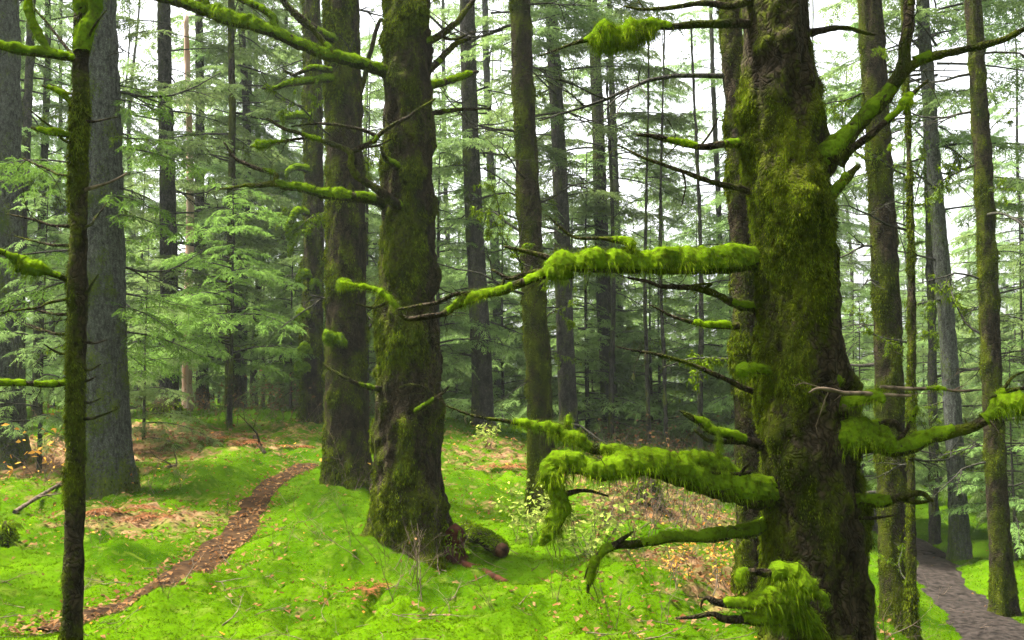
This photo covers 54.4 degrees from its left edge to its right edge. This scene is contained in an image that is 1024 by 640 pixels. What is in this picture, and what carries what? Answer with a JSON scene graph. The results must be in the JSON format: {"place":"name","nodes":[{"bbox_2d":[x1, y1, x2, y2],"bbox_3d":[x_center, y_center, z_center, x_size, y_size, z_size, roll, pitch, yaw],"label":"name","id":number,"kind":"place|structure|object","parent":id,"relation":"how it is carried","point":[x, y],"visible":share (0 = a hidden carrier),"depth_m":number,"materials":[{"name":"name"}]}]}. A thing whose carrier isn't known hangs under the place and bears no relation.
{"place":"outdoors","nodes":[
{"label":"outdoors","id":0,"kind":"place"},
{"bbox_2d":[0,389,1023,639],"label":"ground","id":1,"kind":"structure","parent":0,"point":[332,561],"depth_m":8.16,"materials":[{"name":"green plant"}]},
{"bbox_2d":[0,511,24,547],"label":"shrub","id":2,"kind":"object","parent":1,"relation":"on","point":[9,536],"visible":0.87,"depth_m":8.71,"materials":[{"name":"green plant"}]},
{"bbox_2d":[0,410,65,485],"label":"bare shrub","id":3,"kind":"object","parent":1,"relation":"on","point":[31,452],"visible":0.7,"depth_m":12.42,"materials":[{"name":"orange plant"}]},
{"bbox_2d":[0,0,66,469],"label":"spruce tree","id":4,"kind":"object","parent":1,"relation":"on","point":[11,114],"visible":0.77,"depth_m":14.01,"materials":[{"name":"grey plant"}]},
{"bbox_2d":[0,186,69,472],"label":"young conifer","id":5,"kind":"object","parent":1,"relation":"on","point":[41,416],"visible":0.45,"depth_m":13.27,"materials":[{"name":"green plant"}]},
{"bbox_2d":[19,1,72,307],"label":"distant conifer","id":6,"kind":"object","parent":1,"relation":"on","point":[35,95],"visible":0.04,"depth_m":33.06,"materials":[{"name":"green plant"}]},
{"bbox_2d":[0,0,126,639],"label":"spruce sapling","id":7,"kind":"object","parent":1,"relation":"on","point":[87,17],"visible":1,"depth_m":4.99,"materials":[{"name":"green plant"}]},
{"bbox_2d":[20,0,132,406],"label":"distant conifer","id":8,"kind":"object","parent":1,"relation":"on","point":[64,27],"visible":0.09,"depth_m":30.52,"materials":[{"name":"green plant"}]},
{"bbox_2d":[19,0,143,388],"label":"conifer tree","id":9,"kind":"object","parent":1,"relation":"on","point":[29,134],"visible":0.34,"depth_m":20.44,"materials":[{"name":"green plant"}]},
{"bbox_2d":[19,0,159,418],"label":"conifer tree","id":10,"kind":"object","parent":1,"relation":"on","point":[44,154],"visible":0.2,"depth_m":22.24,"materials":[{"name":"green plant"}]},
{"bbox_2d":[0,0,227,499],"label":"spruce tree","id":11,"kind":"object","parent":1,"relation":"on","point":[110,462],"visible":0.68,"depth_m":11.90,"materials":[{"name":"grey plant"}]},
{"bbox_2d":[58,248,223,454],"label":"young conifer","id":12,"kind":"object","parent":1,"relation":"on","point":[143,391],"visible":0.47,"depth_m":15.30,"materials":[{"name":"green plant"}]},
{"bbox_2d":[29,145,254,408],"bbox_3d":[-10.374,-1.091,29.060,5.960,8.644,5.186,-1,-4,17],"label":"young conifer","id":13,"kind":"object","parent":1,"relation":"on","point":[141,309],"visible":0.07,"depth_m":28.70,"materials":[{"name":"green plant"}]},
{"bbox_2d":[118,0,179,389],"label":"distant conifer","id":14,"kind":"object","parent":1,"relation":"on","point":[147,124],"visible":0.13,"depth_m":41.60,"materials":[{"name":"green plant"}]},
{"bbox_2d":[22,0,303,404],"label":"spruce tree","id":15,"kind":"object","parent":1,"relation":"on","point":[167,191],"visible":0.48,"depth_m":23.29,"materials":[{"name":"green plant"}]},
{"bbox_2d":[146,393,186,418],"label":"shrub","id":16,"kind":"object","parent":1,"relation":"on","point":[162,407],"visible":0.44,"depth_m":18.00,"materials":[{"name":"green plant"}]},
{"bbox_2d":[24,463,319,630],"bbox_3d":[-2.837,2.055,10.392,0.810,0.507,8.229,0,-4,0],"label":"trail","id":17,"kind":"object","parent":1,"relation":"on","point":[185,566],"visible":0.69,"depth_m":9.40,"materials":[{"name":"soil"}]},
{"bbox_2d":[142,15,227,409],"bbox_3d":[-8.375,-2.555,25.181,2.232,10.550,1.702,-1,-4,14],"label":"dead snag","id":18,"kind":"object","parent":1,"relation":"on","point":[187,373],"visible":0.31,"depth_m":25.19,"materials":[{"name":"brown wood"}]},
{"bbox_2d":[124,0,303,408],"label":"spruce tree","id":19,"kind":"object","parent":1,"relation":"on","point":[200,67],"visible":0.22,"depth_m":27.17,"materials":[{"name":"green plant"}]},
{"bbox_2d":[146,162,290,398],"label":"young conifer","id":20,"kind":"object","parent":1,"relation":"on","point":[214,375],"visible":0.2,"depth_m":26.32,"materials":[{"name":"green plant"}]},
{"bbox_2d":[146,367,294,425],"bbox_3d":[-5.431,1.321,18.062,2.311,1.236,2.949,-4,-5,45],"label":"bare shrub","id":21,"kind":"object","parent":1,"relation":"on","point":[235,410],"visible":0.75,"depth_m":17.84,"materials":[{"name":"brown plant"}]},
{"bbox_2d":[128,183,317,429],"bbox_3d":[-5.026,-0.111,17.342,3.381,4.750,3.315,1,-4,-10],"label":"young hemlock","id":22,"kind":"object","parent":1,"relation":"on","point":[200,345],"visible":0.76,"depth_m":17.43,"materials":[{"name":"green plant"}]},
{"bbox_2d":[122,0,324,408],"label":"conifer tree","id":23,"kind":"object","parent":1,"relation":"on","point":[191,145],"visible":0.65,"depth_m":21.33,"materials":[{"name":"green plant"}]},
{"bbox_2d":[124,0,325,407],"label":"distant conifer","id":24,"kind":"object","parent":1,"relation":"on","point":[246,107],"visible":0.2,"depth_m":27.30,"materials":[{"name":"green plant"}]},
{"bbox_2d":[154,0,302,407],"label":"conifer tree","id":25,"kind":"object","parent":1,"relation":"on","point":[298,155],"visible":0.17,"depth_m":29.04,"materials":[{"name":"green plant"}]},
{"bbox_2d":[204,3,302,404],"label":"distant conifer","id":26,"kind":"object","parent":1,"relation":"on","point":[257,298],"visible":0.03,"depth_m":31.44,"materials":[{"name":"green plant"}]},
{"bbox_2d":[207,1,324,407],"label":"conifer tree","id":27,"kind":"object","parent":1,"relation":"on","point":[299,218],"visible":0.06,"depth_m":30.08,"materials":[{"name":"green plant"}]},
{"bbox_2d":[214,358,322,427],"bbox_3d":[-4.176,1.248,18.136,2.413,1.344,2.062,2,-4,-29],"label":"bare shrub","id":28,"kind":"object","parent":1,"relation":"on","point":[251,403],"visible":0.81,"depth_m":17.81,"materials":[{"name":"brown plant"}]},
{"bbox_2d":[233,232,324,409],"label":"young conifer","id":29,"kind":"object","parent":1,"relation":"on","point":[254,354],"visible":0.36,"depth_m":20.94,"materials":[{"name":"green plant"}]},
{"bbox_2d":[218,1,380,308],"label":"distant conifer","id":30,"kind":"object","parent":1,"relation":"on","point":[297,146],"visible":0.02,"depth_m":33.52,"materials":[{"name":"green plant"}]},
{"bbox_2d":[246,0,380,423],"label":"spruce tree","id":31,"kind":"object","parent":1,"relation":"on","point":[310,273],"visible":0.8,"depth_m":18.39,"materials":[{"name":"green plant"}]},
{"bbox_2d":[251,0,382,489],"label":"spruce tree","id":32,"kind":"object","parent":1,"relation":"on","point":[345,336],"visible":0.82,"depth_m":12.40,"materials":[{"name":"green plant"}]},
{"bbox_2d":[153,0,502,570],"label":"spruce tree","id":33,"kind":"object","parent":1,"relation":"on","point":[406,430],"visible":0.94,"depth_m":8.32,"materials":[{"name":"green plant"}]},
{"bbox_2d":[233,165,451,417],"bbox_3d":[-4.247,-0.777,23.649,4.562,7.114,5.244,-3,-5,43],"label":"young conifer","id":34,"kind":"object","parent":1,"relation":"on","point":[277,386],"visible":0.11,"depth_m":23.47,"materials":[{"name":"green plant"}]},
{"bbox_2d":[249,75,471,414],"bbox_3d":[-2.977,-1.229,20.284,4.320,7.610,4.091,-2,-4,25],"label":"young conifer","id":35,"kind":"object","parent":1,"relation":"on","point":[372,276],"visible":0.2,"depth_m":20.20,"materials":[{"name":"green plant"}]},
{"bbox_2d":[270,73,471,412],"bbox_3d":[-3.579,-1.491,22.381,4.030,8.551,4.632,3,-5,-43],"label":"young conifer","id":36,"kind":"object","parent":1,"relation":"on","point":[375,215],"visible":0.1,"depth_m":22.21,"materials":[{"name":"green plant"}]},
{"bbox_2d":[3,420,755,637],"bbox_3d":[-0.151,2.849,17.401,24.538,2.431,24.916,-3,-5,43],"label":"fallen branch","id":37,"kind":"object","parent":1,"relation":"on","point":[32,500],"depth_m":11.03,"materials":[{"name":"brown wood"}]},
{"bbox_2d":[26,372,736,550],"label":"dry undergrowth","id":38,"kind":"object","parent":1,"relation":"on","point":[652,524],"visible":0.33,"depth_m":13.17,"materials":[{"name":"brown plant"}]},
{"bbox_2d":[360,18,455,268],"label":"distant conifer","id":39,"kind":"object","parent":1,"relation":"on","point":[367,38],"visible":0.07,"depth_m":38.72,"materials":[{"name":"green plant"}]},
{"bbox_2d":[369,201,471,410],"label":"young conifer","id":40,"kind":"object","parent":1,"relation":"on","point":[461,387],"visible":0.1,"depth_m":26.70,"materials":[{"name":"green plant"}]},
{"bbox_2d":[387,513,469,601],"bbox_3d":[-0.633,1.601,6.921,0.493,0.679,0.686,3,-4,-34],"label":"bare shrub","id":41,"kind":"object","parent":1,"relation":"on","point":[416,563],"visible":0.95,"depth_m":6.86,"materials":[{"name":"brown plant"}]},
{"bbox_2d":[366,118,523,392],"bbox_3d":[-1.474,-0.759,20.170,3.466,6.802,3.660,3,-5,-36],"label":"young conifer","id":42,"kind":"object","parent":1,"relation":"on","point":[457,323],"visible":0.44,"depth_m":20.06,"materials":[{"name":"green plant"}]},
{"bbox_2d":[443,515,473,564],"bbox_3d":[-0.470,1.877,8.350,0.426,0.481,0.381,0,-4,0],"label":"rotten stump","id":43,"kind":"object","parent":1,"relation":"on","point":[455,534],"visible":0.78,"depth_m":8.28,"materials":[{"name":"brown wood"}]},
{"bbox_2d":[430,0,509,410],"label":"conifer tree","id":44,"kind":"object","parent":1,"relation":"on","point":[443,4],"visible":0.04,"depth_m":36.62,"materials":[{"name":"green plant"}]},
{"bbox_2d":[439,176,524,418],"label":"young conifer","id":45,"kind":"object","parent":1,"relation":"on","point":[493,302],"visible":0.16,"depth_m":25.76,"materials":[{"name":"green plant"}]},
{"bbox_2d":[458,519,511,557],"bbox_3d":[-0.243,1.866,8.528,0.230,0.190,1.105,1,-4,-19],"label":"fallen log","id":46,"kind":"object","parent":1,"relation":"on","point":[497,545],"visible":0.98,"depth_m":8.32,"materials":[{"name":"green plant"}]},
{"bbox_2d":[453,11,521,367],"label":"distant conifer","id":47,"kind":"object","parent":1,"relation":"on","point":[500,173],"visible":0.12,"depth_m":47.23,"materials":[{"name":"green plant"}]},
{"bbox_2d":[361,0,622,429],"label":"spruce tree","id":48,"kind":"object","parent":1,"relation":"on","point":[482,400],"visible":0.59,"depth_m":19.97,"materials":[{"name":"green plant"}]},
{"bbox_2d":[430,0,585,418],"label":"spruce tree","id":49,"kind":"object","parent":1,"relation":"on","point":[482,22],"visible":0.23,"depth_m":27.34,"materials":[{"name":"green plant"}]},
{"bbox_2d":[0,406,1023,639],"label":"fallen leaves","id":50,"kind":"object","parent":1,"relation":"on","point":[121,607],"depth_m":8.24,"materials":[{"name":"brown plant"}]},
{"bbox_2d":[440,184,595,424],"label":"young conifer","id":51,"kind":"object","parent":1,"relation":"on","point":[502,413],"visible":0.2,"depth_m":24.75,"materials":[{"name":"green plant"}]},
{"bbox_2d":[26,123,1023,410],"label":"woods","id":52,"kind":"object","parent":1,"relation":"on","point":[920,267],"visible":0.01,"depth_m":65.44,"materials":[{"name":"green plant"}]},
{"bbox_2d":[491,479,577,544],"bbox_3d":[0.251,1.718,8.987,0.879,0.624,0.581,-3,-5,43],"label":"leafy shrub","id":53,"kind":"object","parent":1,"relation":"on","point":[531,516],"visible":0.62,"depth_m":9.02,"materials":[{"name":"green plant"}]},
{"bbox_2d":[430,0,665,519],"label":"spruce tree","id":54,"kind":"object","parent":1,"relation":"on","point":[536,348],"visible":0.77,"depth_m":11.99,"materials":[{"name":"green plant"}]},
{"bbox_2d":[506,198,622,431],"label":"young conifer","id":55,"kind":"object","parent":1,"relation":"on","point":[553,365],"visible":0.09,"depth_m":28.05,"materials":[{"name":"green plant"}]},
{"bbox_2d":[453,0,686,431],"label":"spruce tree","id":56,"kind":"object","parent":1,"relation":"on","point":[563,358],"visible":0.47,"depth_m":22.08,"materials":[{"name":"green plant"}]},
{"bbox_2d":[491,160,670,447],"bbox_3d":[1.686,-0.317,24.750,4.700,7.410,4.432,0,-4,0],"label":"young conifer","id":57,"kind":"object","parent":1,"relation":"on","point":[590,411],"visible":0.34,"depth_m":24.32,"materials":[{"name":"green plant"}]},
{"bbox_2d":[506,476,663,561],"bbox_3d":[0.692,1.654,8.214,1.211,0.738,1.043,3,-5,-37],"label":"leafy shrub","id":58,"kind":"object","parent":1,"relation":"on","point":[573,539],"visible":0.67,"depth_m":8.34,"materials":[{"name":"green plant"}]},
{"bbox_2d":[513,200,684,443],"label":"young conifer","id":59,"kind":"object","parent":1,"relation":"on","point":[623,286],"visible":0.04,"depth_m":31.95,"materials":[{"name":"green plant"}]},
{"bbox_2d":[491,146,709,449],"bbox_3d":[1.931,-0.443,24.756,4.968,7.807,5.236,-3,-4,34],"label":"young conifer","id":60,"kind":"object","parent":1,"relation":"on","point":[586,367],"visible":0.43,"depth_m":23.97,"materials":[{"name":"green plant"}]},
{"bbox_2d":[570,62,633,443],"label":"conifer tree","id":61,"kind":"object","parent":1,"relation":"on","point":[611,356],"visible":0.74,"depth_m":22.97,"materials":[{"name":"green plant"}]},
{"bbox_2d":[553,278,656,412],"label":"young conifer","id":62,"kind":"object","parent":1,"relation":"on","point":[636,358],"visible":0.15,"depth_m":27.39,"materials":[{"name":"green plant"}]},
{"bbox_2d":[500,0,710,438],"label":"spruce tree","id":63,"kind":"object","parent":1,"relation":"on","point":[603,298],"visible":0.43,"depth_m":24.86,"materials":[{"name":"green plant"}]},
{"bbox_2d":[554,227,679,430],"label":"young conifer","id":64,"kind":"object","parent":1,"relation":"on","point":[620,303],"visible":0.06,"depth_m":30.13,"materials":[{"name":"green plant"}]},
{"bbox_2d":[571,478,679,523],"bbox_3d":[1.383,2.042,12.319,1.429,0.956,1.444,0,-4,0],"label":"bare shrub","id":65,"kind":"object","parent":1,"relation":"on","point":[652,500],"visible":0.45,"depth_m":12.18,"materials":[{"name":"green plant"}]},
{"bbox_2d":[549,0,719,430],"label":"conifer tree","id":66,"kind":"object","parent":1,"relation":"on","point":[654,93],"visible":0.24,"depth_m":31.45,"materials":[{"name":"green plant"}]},
{"bbox_2d":[608,43,688,444],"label":"conifer tree","id":67,"kind":"object","parent":1,"relation":"on","point":[647,392],"visible":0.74,"depth_m":21.05,"materials":[{"name":"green plant"}]},
{"bbox_2d":[626,476,672,515],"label":"bare shrub","id":68,"kind":"object","parent":1,"relation":"on","point":[652,484],"visible":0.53,"depth_m":13.15,"materials":[{"name":"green plant"}]},
{"bbox_2d":[590,219,718,448],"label":"young conifer","id":69,"kind":"object","parent":1,"relation":"on","point":[637,314],"visible":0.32,"depth_m":25.78,"materials":[{"name":"green plant"}]},
{"bbox_2d":[590,229,725,440],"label":"young conifer","id":70,"kind":"object","parent":1,"relation":"on","point":[659,373],"visible":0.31,"depth_m":26.30,"materials":[{"name":"green plant"}]},
{"bbox_2d":[624,30,696,448],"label":"conifer tree","id":71,"kind":"object","parent":1,"relation":"on","point":[664,370],"visible":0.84,"depth_m":20.11,"materials":[{"name":"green plant"}]},
{"bbox_2d":[621,31,708,348],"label":"distant conifer","id":72,"kind":"object","parent":1,"relation":"on","point":[666,106],"visible":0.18,"depth_m":48.61,"materials":[{"name":"green plant"}]},
{"bbox_2d":[620,213,730,446],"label":"young conifer","id":73,"kind":"object","parent":1,"relation":"on","point":[696,313],"visible":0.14,"depth_m":29.10,"materials":[{"name":"green plant"}]},
{"bbox_2d":[332,0,1023,639],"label":"spruce tree","id":74,"kind":"object","parent":1,"relation":"on","point":[802,488],"visible":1,"depth_m":4.41,"materials":[{"name":"green plant"}]},
{"bbox_2d":[503,0,852,596],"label":"spruce tree","id":75,"kind":"object","parent":1,"relation":"on","point":[739,347],"visible":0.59,"depth_m":7.16,"materials":[{"name":"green plant"}]},
{"bbox_2d":[627,202,732,451],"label":"young conifer","id":76,"kind":"object","parent":1,"relation":"on","point":[714,275],"visible":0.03,"depth_m":32.68,"materials":[{"name":"green plant"}]},
{"bbox_2d":[633,0,742,438],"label":"conifer tree","id":77,"kind":"object","parent":1,"relation":"on","point":[714,111],"visible":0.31,"depth_m":32.51,"materials":[{"name":"green plant"}]},
{"bbox_2d":[649,190,734,456],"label":"young conifer","id":78,"kind":"object","parent":1,"relation":"on","point":[692,407],"visible":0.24,"depth_m":24.50,"materials":[{"name":"green plant"}]},
{"bbox_2d":[665,19,718,450],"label":"conifer tree","id":79,"kind":"object","parent":1,"relation":"on","point":[700,353],"visible":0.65,"depth_m":19.09,"materials":[{"name":"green plant"}]},
{"bbox_2d":[661,516,734,595],"bbox_3d":[1.377,1.690,7.258,0.630,0.536,0.678,0,-4,0],"label":"leafy shrub","id":80,"kind":"object","parent":1,"relation":"on","point":[677,559],"visible":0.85,"depth_m":7.17,"materials":[{"name":"green plant"}]},
{"bbox_2d":[669,276,734,455],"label":"young conifer","id":81,"kind":"object","parent":1,"relation":"on","point":[726,419],"visible":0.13,"depth_m":25.47,"materials":[{"name":"green plant"}]},
{"bbox_2d":[703,305,734,463],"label":"young conifer","id":82,"kind":"object","parent":1,"relation":"on","point":[720,402],"visible":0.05,"depth_m":19.07,"materials":[{"name":"green plant"}]},
{"bbox_2d":[694,0,870,331],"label":"distant conifer","id":83,"kind":"object","parent":1,"relation":"on","point":[846,227],"visible":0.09,"depth_m":27.83,"materials":[{"name":"green plant"}]},
{"bbox_2d":[834,65,873,362],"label":"distant conifer","id":84,"kind":"object","parent":1,"relation":"on","point":[853,257],"visible":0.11,"depth_m":51.89,"materials":[{"name":"green plant"}]},
{"bbox_2d":[811,0,907,346],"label":"distant conifer","id":85,"kind":"object","parent":1,"relation":"on","point":[845,238],"visible":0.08,"depth_m":37.60,"materials":[{"name":"green plant"}]},
{"bbox_2d":[841,288,904,474],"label":"young conifer","id":86,"kind":"object","parent":1,"relation":"on","point":[866,335],"visible":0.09,"depth_m":19.08,"materials":[{"name":"green plant"}]},
{"bbox_2d":[840,249,905,466],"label":"young conifer","id":87,"kind":"object","parent":1,"relation":"on","point":[846,298],"visible":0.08,"depth_m":22.79,"materials":[{"name":"green plant"}]},
{"bbox_2d":[831,0,920,639],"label":"conifer tree","id":88,"kind":"object","parent":1,"relation":"on","point":[910,588],"visible":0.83,"depth_m":10.19,"materials":[{"name":"green plant"}]},
{"bbox_2d":[841,300,947,499],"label":"young conifer","id":89,"kind":"object","parent":1,"relation":"on","point":[871,384],"visible":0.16,"depth_m":16.90,"materials":[{"name":"green plant"}]},
{"bbox_2d":[865,133,937,377],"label":"distant conifer","id":90,"kind":"object","parent":1,"relation":"on","point":[905,256],"visible":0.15,"depth_m":52.11,"materials":[{"name":"green plant"}]},
{"bbox_2d":[823,0,986,639],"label":"spruce tree","id":91,"kind":"object","parent":1,"relation":"on","point":[886,304],"visible":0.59,"depth_m":10.93,"materials":[{"name":"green plant"}]},
{"bbox_2d":[811,0,1023,561],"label":"spruce tree","id":92,"kind":"object","parent":1,"relation":"on","point":[959,547],"visible":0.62,"depth_m":16.82,"materials":[{"name":"grey plant"}]},
{"bbox_2d":[822,0,1023,544],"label":"spruce tree","id":93,"kind":"object","parent":1,"relation":"on","point":[934,527],"visible":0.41,"depth_m":17.97,"materials":[{"name":"green plant"}]},
{"bbox_2d":[864,288,981,478],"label":"young conifer","id":94,"kind":"object","parent":1,"relation":"on","point":[921,325],"visible":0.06,"depth_m":29.86,"materials":[{"name":"green plant"}]},
{"bbox_2d":[867,153,1023,531],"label":"young conifer","id":95,"kind":"object","parent":1,"relation":"on","point":[964,240],"visible":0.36,"depth_m":18.84,"materials":[{"name":"green plant"}]},
{"bbox_2d":[888,0,1023,616],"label":"spruce tree","id":96,"kind":"object","parent":1,"relation":"on","point":[1003,594],"visible":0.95,"depth_m":12.64,"materials":[{"name":"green plant"}]},
{"bbox_2d":[901,238,1022,499],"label":"young conifer","id":97,"kind":"object","parent":1,"relation":"on","point":[920,398],"visible":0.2,"depth_m":25.86,"materials":[{"name":"green plant"}]},
{"bbox_2d":[924,192,1023,528],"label":"young conifer","id":98,"kind":"object","parent":1,"relation":"on","point":[1019,269],"visible":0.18,"depth_m":21.27,"materials":[{"name":"green plant"}]},
{"bbox_2d":[925,339,1023,560],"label":"young conifer","id":99,"kind":"object","parent":1,"relation":"on","point":[978,484],"visible":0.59,"depth_m":15.93,"materials":[{"name":"green plant"}]},
{"bbox_2d":[925,225,1023,486],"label":"young conifer","id":100,"kind":"object","parent":1,"relation":"on","point":[977,348],"visible":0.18,"depth_m":23.47,"materials":[{"name":"green plant"}]},
{"bbox_2d":[949,103,1018,441],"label":"distant conifer","id":101,"kind":"object","parent":1,"relation":"on","point":[1009,294],"visible":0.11,"depth_m":44.38,"materials":[{"name":"green plant"}]},
{"bbox_2d":[950,17,1023,436],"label":"distant conifer","id":102,"kind":"object","parent":1,"relation":"on","point":[997,116],"visible":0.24,"depth_m":41.62,"materials":[{"name":"green plant"}]},
{"bbox_2d":[20,0,1023,388],"label":"sky","id":103,"kind":"structure","parent":0,"point":[673,43],"materials":[{"name":"white"}]},
{"bbox_2d":[870,509,1023,639],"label":"gravel path","id":104,"kind":"structure","parent":0,"point":[969,615],"depth_m":13.18,"materials":[{"name":"grey gravel"}]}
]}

